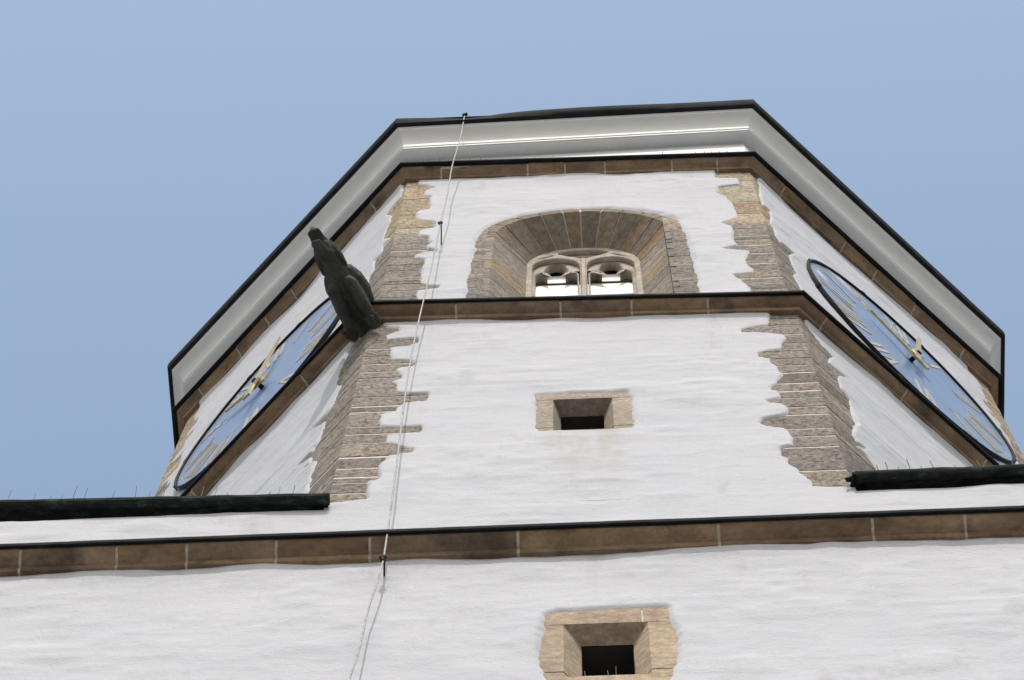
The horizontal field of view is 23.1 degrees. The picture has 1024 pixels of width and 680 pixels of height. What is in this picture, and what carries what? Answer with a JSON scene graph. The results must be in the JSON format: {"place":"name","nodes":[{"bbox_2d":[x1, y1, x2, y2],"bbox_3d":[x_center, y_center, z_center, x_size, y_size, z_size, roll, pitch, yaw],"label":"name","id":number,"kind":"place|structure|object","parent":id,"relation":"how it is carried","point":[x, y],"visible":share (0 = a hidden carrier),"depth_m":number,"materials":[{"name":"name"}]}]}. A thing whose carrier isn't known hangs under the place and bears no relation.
{"place":"outdoors","nodes":[
{"label":"outdoors","id":0,"kind":"place"},
{"bbox_2d":[0,0,1023,499],"label":"sky","id":1,"kind":"structure","parent":0,"point":[154,154],"materials":[{"name":"blue"}]},
{"label":"ground","id":2,"kind":"structure","parent":0,"visible":0},
{"bbox_2d":[0,99,1023,679],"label":"church tower","id":3,"kind":"structure","parent":2,"relation":"on","point":[664,405],"depth_m":23.08,"materials":[{"name":"white paint"}]},
{"bbox_2d":[8,486,294,498],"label":"bird spikes","id":4,"kind":"object","parent":3,"relation":"on","point":[150,492],"visible":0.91,"depth_m":22.20,"materials":[{"name":"grey metal"}]},
{"bbox_2d":[173,297,338,490],"bbox_3d":[-3.069,0.552,30.477,0.225,3.208,3.208,42,-77,-11],"label":"tower clock","id":5,"kind":"object","parent":3,"relation":"attached to","point":[289,355],"visible":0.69,"depth_m":30.53,"materials":[{"name":"blue metal"}]},
{"bbox_2d":[308,227,381,339],"bbox_3d":[-1.806,-0.543,27.001,0.462,0.513,1.490,-27,-74,9],"label":"gargoyle","id":6,"kind":"object","parent":3,"relation":"attached to","point":[348,291],"visible":0.91,"depth_m":26.93,"materials":[{"name":"stone"}]},
{"bbox_2d":[348,112,467,679],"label":"lightning cable","id":7,"kind":"object","parent":3,"relation":"attached to","point":[382,557],"visible":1,"depth_m":22.80,"materials":[{"name":"metal"}]},
{"bbox_2d":[469,209,697,297],"bbox_3d":[0.859,-0.735,29.958,2.810,5.100,0.655,-2,-73,2],"label":"belfry window","id":8,"kind":"structure","parent":3,"relation":"in","point":[570,252],"depth_m":31.05,"materials":[{"name":"stone"}]},
{"bbox_2d":[535,392,634,430],"bbox_3d":[0.698,1.137,24.174,1.228,1.648,0.883,-2,-73,2],"label":"slit window","id":9,"kind":"structure","parent":3,"relation":"in","point":[614,410],"depth_m":24.51,"materials":[{"name":"grey stone"}]},
{"bbox_2d":[538,608,677,679],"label":"slit window","id":10,"kind":"structure","parent":3,"relation":"in","point":[653,654],"depth_m":19.24,"materials":[{"name":"beige stone"}]},
{"bbox_2d":[806,258,1016,464],"bbox_3d":[4.894,0.220,30.517,3.488,3.488,0.225,41,-77,-11],"label":"tower clock","id":11,"kind":"object","parent":3,"relation":"attached to","point":[898,348],"visible":0.91,"depth_m":30.47,"materials":[{"name":"blue metal"}]},
{"bbox_2d":[864,459,1012,470],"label":"bird spikes","id":12,"kind":"object","parent":3,"relation":"on","point":[920,465],"visible":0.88,"depth_m":22.01,"materials":[{"name":"grey metal"}]}
]}

